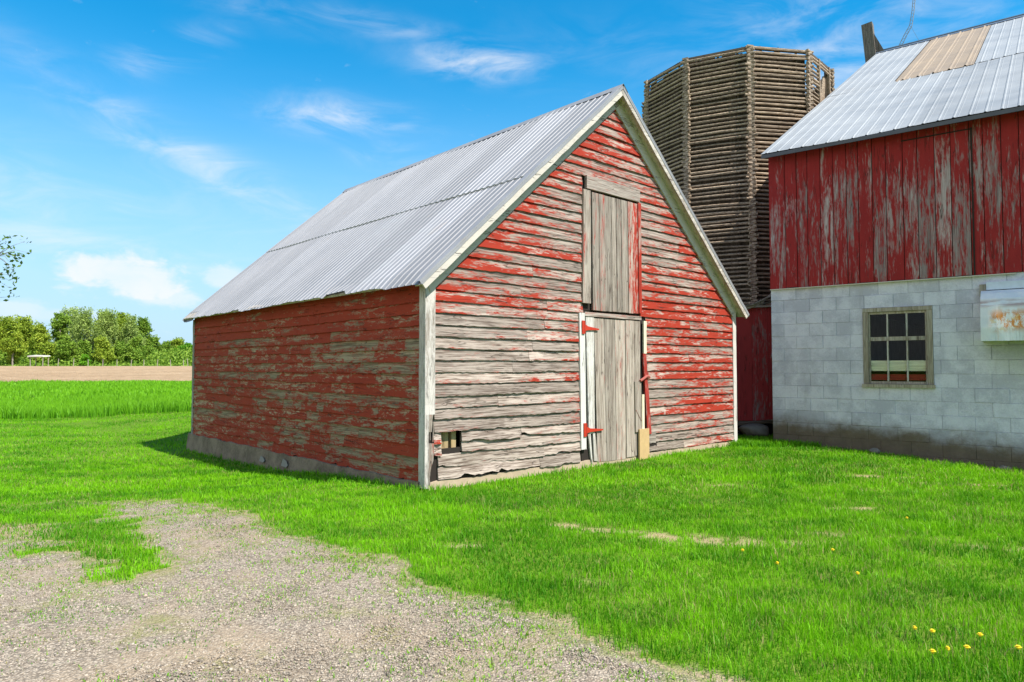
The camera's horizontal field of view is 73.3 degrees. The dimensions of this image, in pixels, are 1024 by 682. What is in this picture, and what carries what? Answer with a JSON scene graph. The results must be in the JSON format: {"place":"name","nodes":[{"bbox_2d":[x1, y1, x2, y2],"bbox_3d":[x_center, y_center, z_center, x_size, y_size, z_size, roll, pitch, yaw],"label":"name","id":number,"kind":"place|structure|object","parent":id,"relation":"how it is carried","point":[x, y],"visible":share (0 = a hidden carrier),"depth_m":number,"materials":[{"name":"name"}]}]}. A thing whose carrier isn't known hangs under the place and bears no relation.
{"place":"outdoors","nodes":[
{"label":"outdoors","id":0,"kind":"place"},
{"bbox_2d":[0,366,191,381],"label":"ploughed field","id":1,"kind":"structure","parent":0,"point":[91,373],"depth_m":70.24,"materials":[{"name":"soil"}]},
{"bbox_2d":[0,410,823,461],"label":"lawn grass","id":2,"kind":"structure","parent":0,"point":[139,443],"depth_m":14.81,"materials":[{"name":"green plant"}]},
{"bbox_2d":[0,380,1023,681],"bbox_3d":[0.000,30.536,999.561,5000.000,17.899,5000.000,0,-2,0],"label":"ground","id":3,"kind":"structure","parent":0,"point":[58,668],"depth_m":4.00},
{"bbox_2d":[0,329,27,364],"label":"tree","id":4,"kind":"object","parent":3,"relation":"on","point":[13,349],"visible":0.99,"depth_m":139.89,"materials":[{"name":"green plant"}]},
{"bbox_2d":[0,314,27,360],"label":"tree","id":5,"kind":"object","parent":3,"relation":"on","point":[8,325],"visible":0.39,"depth_m":149.31,"materials":[{"name":"green plant"}]},
{"bbox_2d":[0,235,31,300],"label":"roadside tree","id":6,"kind":"object","parent":3,"relation":"on","point":[12,260],"visible":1,"depth_m":12.27,"materials":[{"name":"green plant"}]},
{"bbox_2d":[17,315,46,358],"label":"tree","id":7,"kind":"object","parent":3,"relation":"on","point":[26,328],"visible":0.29,"depth_m":155.06,"materials":[{"name":"green plant"}]},
{"bbox_2d":[27,355,49,365],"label":"field shelter","id":8,"kind":"object","parent":3,"relation":"on","point":[30,356],"visible":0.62,"depth_m":136.72,"materials":[{"name":"white metal"}]},
{"bbox_2d":[26,322,52,358],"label":"tree","id":9,"kind":"object","parent":3,"relation":"on","point":[38,333],"visible":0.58,"depth_m":149.05,"materials":[{"name":"green plant"}]},
{"bbox_2d":[32,342,56,363],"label":"tree","id":10,"kind":"object","parent":3,"relation":"on","point":[49,348],"visible":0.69,"depth_m":144.86,"materials":[{"name":"green plant"}]},
{"bbox_2d":[48,312,71,343],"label":"tree","id":11,"kind":"object","parent":3,"relation":"on","point":[60,323],"visible":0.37,"depth_m":151.89,"materials":[{"name":"green plant"}]},
{"bbox_2d":[47,304,82,352],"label":"tree","id":12,"kind":"object","parent":3,"relation":"on","point":[73,314],"visible":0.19,"depth_m":159.16,"materials":[{"name":"green plant"}]},
{"bbox_2d":[54,334,76,363],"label":"tree","id":13,"kind":"object","parent":3,"relation":"on","point":[64,346],"visible":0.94,"depth_m":142.38,"materials":[{"name":"green plant"}]},
{"bbox_2d":[69,340,94,362],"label":"tree","id":14,"kind":"object","parent":3,"relation":"on","point":[84,347],"visible":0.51,"depth_m":144.13,"materials":[{"name":"green plant"}]},
{"bbox_2d":[78,354,90,365],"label":"tree","id":15,"kind":"object","parent":3,"relation":"on","point":[85,358],"visible":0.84,"depth_m":137.66,"materials":[{"name":"green plant"}]},
{"bbox_2d":[64,306,105,352],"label":"tree","id":16,"kind":"object","parent":3,"relation":"on","point":[85,324],"visible":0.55,"depth_m":151.70,"materials":[{"name":"green plant"}]},
{"bbox_2d":[0,379,191,419],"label":"crop","id":17,"kind":"object","parent":3,"relation":"on","point":[89,398],"visible":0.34,"depth_m":26.39,"materials":[{"name":"green plant"}]},
{"bbox_2d":[0,347,191,365],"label":"undergrowth","id":18,"kind":"object","parent":3,"relation":"on","point":[186,354],"visible":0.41,"depth_m":142.43,"materials":[{"name":"green plant"}]},
{"bbox_2d":[92,309,111,331],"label":"tree","id":19,"kind":"object","parent":3,"relation":"on","point":[98,319],"visible":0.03,"depth_m":157.77,"materials":[{"name":"green plant"}]},
{"bbox_2d":[91,335,117,364],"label":"tree","id":20,"kind":"object","parent":3,"relation":"on","point":[103,351],"visible":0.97,"depth_m":142.22,"materials":[{"name":"green plant"}]},
{"bbox_2d":[96,307,119,348],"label":"tree","id":21,"kind":"object","parent":3,"relation":"on","point":[109,324],"visible":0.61,"depth_m":149.77,"materials":[{"name":"green plant"}]},
{"bbox_2d":[113,340,128,363],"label":"tree","id":22,"kind":"object","parent":3,"relation":"on","point":[120,348],"visible":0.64,"depth_m":145.16,"materials":[{"name":"green plant"}]},
{"bbox_2d":[112,311,129,342],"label":"tree","id":23,"kind":"object","parent":3,"relation":"on","point":[121,318],"visible":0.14,"depth_m":157.10,"materials":[{"name":"green plant"}]},
{"bbox_2d":[118,312,147,345],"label":"tree","id":24,"kind":"object","parent":3,"relation":"on","point":[131,327],"visible":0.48,"depth_m":150.74,"materials":[{"name":"green plant"}]},
{"bbox_2d":[125,335,147,362],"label":"tree","id":25,"kind":"object","parent":3,"relation":"on","point":[136,351],"visible":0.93,"depth_m":143.16,"materials":[{"name":"green plant"}]},
{"bbox_2d":[135,316,156,351],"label":"tree","id":26,"kind":"object","parent":3,"relation":"on","point":[145,329],"visible":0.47,"depth_m":155.72,"materials":[{"name":"green plant"}]},
{"bbox_2d":[145,345,156,361],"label":"tree","id":27,"kind":"object","parent":3,"relation":"on","point":[149,349],"visible":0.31,"depth_m":149.35,"materials":[{"name":"green plant"}]},
{"bbox_2d":[151,334,163,353],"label":"tree","id":28,"kind":"object","parent":3,"relation":"on","point":[158,346],"visible":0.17,"depth_m":162.19,"materials":[{"name":"green plant"}]},
{"bbox_2d":[161,340,173,350],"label":"tree","id":29,"kind":"object","parent":3,"relation":"on","point":[166,344],"visible":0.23,"depth_m":165.12,"materials":[{"name":"green plant"}]},
{"bbox_2d":[162,348,179,361],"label":"tree","id":30,"kind":"object","parent":3,"relation":"on","point":[172,354],"visible":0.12,"depth_m":151.35,"materials":[{"name":"green plant"}]},
{"bbox_2d":[169,337,184,349],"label":"tree","id":31,"kind":"object","parent":3,"relation":"on","point":[175,342],"visible":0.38,"depth_m":167.14,"materials":[{"name":"green plant"}]},
{"bbox_2d":[174,344,191,362],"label":"tree","id":32,"kind":"object","parent":3,"relation":"on","point":[182,346],"visible":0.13,"depth_m":157.68,"materials":[{"name":"green plant"}]},
{"bbox_2d":[183,342,192,349],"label":"tree","id":33,"kind":"object","parent":3,"relation":"on","point":[189,344],"visible":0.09,"depth_m":159.13,"materials":[{"name":"green plant"}]},
{"bbox_2d":[0,498,706,681],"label":"gravel weeds","id":34,"kind":"object","parent":3,"relation":"on","point":[490,663],"visible":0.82,"depth_m":3.92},
{"bbox_2d":[0,502,717,681],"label":"gravel stones","id":35,"kind":"object","parent":3,"relation":"on","point":[291,607],"visible":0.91,"depth_m":3.45,"materials":[{"name":"beige gravel"}]},
{"bbox_2d":[183,84,748,489],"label":"wooden shed","id":36,"kind":"structure","parent":3,"relation":"on","point":[553,290],"depth_m":9.46,"materials":[{"name":"red wood"}]},
{"bbox_2d":[582,188,638,313],"bbox_3d":[1.425,-1.239,9.748,1.262,1.665,0.058,2,-3,-43],"label":"hay door","id":37,"kind":"structure","parent":36,"relation":"in","point":[614,236],"depth_m":9.73,"materials":[{"name":"grey wood"}]},
{"bbox_2d":[581,316,649,463],"bbox_3d":[1.482,0.673,9.704,1.496,2.070,0.088,2,-3,-43],"label":"door","id":38,"kind":"structure","parent":36,"relation":"in","point":[614,427],"depth_m":9.68,"materials":[{"name":"grey wood"}]},
{"bbox_2d":[0,444,1023,502],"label":"lawn grass","id":39,"kind":"structure","parent":3,"relation":"on","point":[957,473],"depth_m":8.80,"materials":[{"name":"green plant"}]},
{"bbox_2d":[641,44,834,304],"bbox_3d":[5.695,-2.320,17.597,4.763,8.571,4.762,0,-2,0],"label":"silo","id":40,"kind":"object","parent":3,"relation":"on","point":[718,126],"visible":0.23,"depth_m":15.65,"materials":[{"name":"brown wood"}]},
{"bbox_2d":[738,424,768,437],"bbox_3d":[4.463,1.660,12.694,0.562,0.276,0.396,0,-2,0],"label":"rock","id":41,"kind":"object","parent":3,"relation":"on","point":[753,430],"visible":0.85,"depth_m":12.57,"materials":[{"name":"stone"}]},
{"bbox_2d":[736,304,772,434],"bbox_3d":[4.326,0.721,13.647,2.712,2.794,1.600,0,-2,6],"label":"lean to","id":42,"kind":"object","parent":3,"relation":"on","point":[754,366],"visible":0.17,"depth_m":12.93,"materials":[{"name":"red wood"}]},
{"bbox_2d":[727,434,820,446],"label":"shade weeds","id":43,"kind":"object","parent":3,"relation":"on","point":[766,441],"visible":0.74,"depth_m":11.67,"materials":[{"name":"green plant"}]},
{"bbox_2d":[869,448,879,453],"bbox_3d":[5.733,1.744,10.887,0.171,0.109,0.101,-1,-2,17],"label":"stone","id":44,"kind":"object","parent":3,"relation":"on","point":[876,450],"visible":0.95,"depth_m":10.85,"materials":[{"name":"grey stone"}]},
{"bbox_2d":[761,0,1023,469],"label":"red barn","id":45,"kind":"structure","parent":3,"relation":"on","point":[896,206],"depth_m":11.15,"materials":[{"name":"paint"}]},
{"bbox_2d":[745,293,770,309],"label":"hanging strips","id":46,"kind":"object","parent":45,"relation":"attached to","point":[759,302],"visible":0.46,"depth_m":12.76,"materials":[{"name":"wood"}]},
{"bbox_2d":[862,305,935,387],"bbox_3d":[6.147,0.101,10.975,1.024,1.280,0.146,-2,-3,38],"label":"window","id":47,"kind":"structure","parent":45,"relation":"in","point":[927,365],"depth_m":10.95,"materials":[{"name":"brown wood"}]},
{"bbox_2d":[964,645,970,660],"bbox_3d":[2.097,1.439,3.170,0.029,0.072,0.029,-2,-3,37],"label":"dandelion","id":48,"kind":"object","parent":3,"relation":"on","point":[967,647],"visible":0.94,"depth_m":3.17,"materials":[{"name":"yellow plant"}]},
{"bbox_2d":[998,465,1011,470],"bbox_3d":[7.007,1.816,9.803,0.122,0.093,0.161,2,-3,-37],"label":"stone","id":49,"kind":"object","parent":3,"relation":"on","point":[1004,467],"visible":0.77,"depth_m":9.76,"materials":[{"name":"grey stone"}]},
{"bbox_2d":[0,484,1023,581],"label":"lawn grass","id":50,"kind":"structure","parent":0,"point":[955,517],"depth_m":5.66,"materials":[{"name":"green plant"}]},
{"bbox_2d":[0,567,1023,681],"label":"lawn grass","id":51,"kind":"structure","parent":0,"point":[782,617],"depth_m":3.62,"materials":[{"name":"green plant"}]},
{"bbox_2d":[0,0,1023,344],"label":"sky","id":52,"kind":"structure","parent":0,"point":[152,151],"materials":[{"name":"blue"}]}
]}

